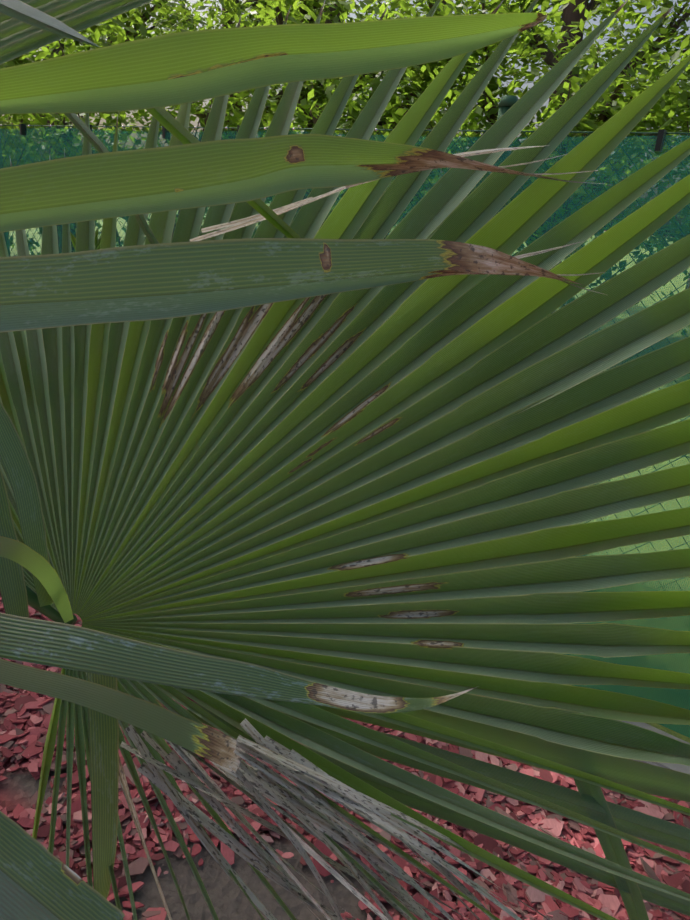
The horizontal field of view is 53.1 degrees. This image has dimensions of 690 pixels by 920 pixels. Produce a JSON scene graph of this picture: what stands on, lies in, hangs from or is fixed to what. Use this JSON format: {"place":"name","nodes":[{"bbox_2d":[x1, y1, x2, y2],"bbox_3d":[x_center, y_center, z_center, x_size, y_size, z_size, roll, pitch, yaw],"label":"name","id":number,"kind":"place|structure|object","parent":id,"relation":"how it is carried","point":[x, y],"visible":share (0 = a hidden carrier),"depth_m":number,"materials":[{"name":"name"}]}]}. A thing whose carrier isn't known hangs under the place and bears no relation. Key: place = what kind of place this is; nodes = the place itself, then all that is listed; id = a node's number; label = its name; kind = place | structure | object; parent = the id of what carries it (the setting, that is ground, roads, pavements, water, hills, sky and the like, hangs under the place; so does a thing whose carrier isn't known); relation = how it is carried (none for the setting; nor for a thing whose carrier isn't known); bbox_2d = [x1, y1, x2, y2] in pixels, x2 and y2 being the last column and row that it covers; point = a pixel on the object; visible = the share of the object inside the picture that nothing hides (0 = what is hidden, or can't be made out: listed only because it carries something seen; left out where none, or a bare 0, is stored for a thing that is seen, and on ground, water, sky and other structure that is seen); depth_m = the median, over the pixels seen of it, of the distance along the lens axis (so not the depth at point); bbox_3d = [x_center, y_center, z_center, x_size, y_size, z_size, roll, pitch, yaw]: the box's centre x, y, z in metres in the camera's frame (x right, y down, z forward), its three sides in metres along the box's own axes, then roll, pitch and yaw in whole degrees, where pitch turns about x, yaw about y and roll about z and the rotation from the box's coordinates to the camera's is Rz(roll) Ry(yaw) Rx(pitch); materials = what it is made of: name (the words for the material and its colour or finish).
{"place":"outdoors","nodes":[
{"label":"outdoors","id":0,"kind":"place"},
{"bbox_2d":[0,123,666,151],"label":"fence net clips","id":1,"kind":"object","parent":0,"point":[658,145],"visible":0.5,"depth_m":2.24,"materials":[{"name":"plastic"}]},
{"bbox_2d":[0,237,684,919],"bbox_3d":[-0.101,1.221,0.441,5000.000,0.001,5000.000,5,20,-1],"label":"ground","id":2,"kind":"structure","parent":0,"point":[228,897],"depth_m":1.40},
{"bbox_2d":[0,547,689,919],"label":"mulch chips","id":3,"kind":"object","parent":2,"relation":"on","point":[20,741],"visible":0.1,"depth_m":1.50,"materials":[{"name":"red wood"}]},
{"bbox_2d":[0,0,689,919],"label":"palm leaves","id":4,"kind":"object","parent":3,"relation":"on","point":[488,352],"visible":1,"depth_m":0.56,"materials":[{"name":"green plant"}]},
{"bbox_2d":[46,463,689,773],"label":"kerb","id":5,"kind":"structure","parent":2,"relation":"on","point":[680,768],"depth_m":1.82,"materials":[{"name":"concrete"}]},
{"bbox_2d":[0,95,689,579],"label":"chain link fence","id":6,"kind":"object","parent":5,"relation":"on","point":[506,103],"visible":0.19,"depth_m":1.80,"materials":[{"name":"metal"}]},
{"bbox_2d":[0,127,689,737],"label":"fence privacy screen","id":7,"kind":"object","parent":6,"relation":"attached to","point":[676,663],"visible":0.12,"depth_m":1.83,"materials":[{"name":"green fabric"}]},
{"bbox_2d":[2,0,689,236],"label":"sky","id":8,"kind":"structure","parent":0,"point":[600,41],"materials":[{"name":"white"}]},
{"bbox_2d":[9,202,689,742],"bbox_3d":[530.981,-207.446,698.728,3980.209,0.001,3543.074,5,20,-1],"label":"lawn","id":9,"kind":"structure","parent":0,"point":[637,308],"depth_m":6.35,"materials":[{"name":"green plant"}]},
{"bbox_2d":[0,13,43,164],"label":"shrub","id":10,"kind":"object","parent":9,"relation":"on","point":[20,121],"visible":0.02,"depth_m":13.11,"materials":[{"name":"green plant"}]},
{"bbox_2d":[0,37,100,254],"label":"shrub","id":11,"kind":"object","parent":9,"relation":"on","point":[15,118],"visible":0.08,"depth_m":8.39,"materials":[{"name":"green plant"}]},
{"bbox_2d":[1,0,207,253],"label":"shrub","id":12,"kind":"object","parent":9,"relation":"on","point":[145,16],"visible":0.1,"depth_m":10.31,"materials":[{"name":"green plant"}]},
{"bbox_2d":[0,0,284,252],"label":"shrub","id":13,"kind":"object","parent":9,"relation":"on","point":[110,25],"visible":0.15,"depth_m":7.57,"materials":[{"name":"green plant"}]},
{"bbox_2d":[127,0,349,139],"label":"shrub","id":14,"kind":"object","parent":9,"relation":"on","point":[224,10],"visible":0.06,"depth_m":12.31,"materials":[{"name":"green plant"}]},
{"bbox_2d":[202,0,491,238],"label":"shrub","id":15,"kind":"object","parent":9,"relation":"on","point":[329,88],"visible":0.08,"depth_m":7.33,"materials":[{"name":"green plant"}]},
{"bbox_2d":[226,0,470,227],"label":"shrub","id":16,"kind":"object","parent":9,"relation":"on","point":[280,8],"visible":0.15,"depth_m":8.75,"materials":[{"name":"green plant"}]},
{"bbox_2d":[340,0,554,222],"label":"shrub","id":17,"kind":"object","parent":9,"relation":"on","point":[430,5],"depth_m":13.22,"materials":[{"name":"green plant"}]},
{"bbox_2d":[391,0,689,245],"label":"shrub","id":18,"kind":"object","parent":9,"relation":"on","point":[568,15],"visible":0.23,"depth_m":8.48,"materials":[{"name":"green plant"}]},
{"bbox_2d":[409,0,689,324],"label":"shrub","id":19,"kind":"object","parent":9,"relation":"on","point":[564,87],"visible":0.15,"depth_m":7.20,"materials":[{"name":"green plant"}]},
{"bbox_2d":[611,42,689,335],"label":"shrub","id":20,"kind":"object","parent":9,"relation":"on","point":[684,96],"visible":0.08,"depth_m":7.83,"materials":[{"name":"green plant"}]},
{"bbox_2d":[648,70,689,288],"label":"shrub","id":21,"kind":"object","parent":9,"relation":"on","point":[682,113],"visible":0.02,"depth_m":9.78,"materials":[{"name":"green plant"}]}
]}

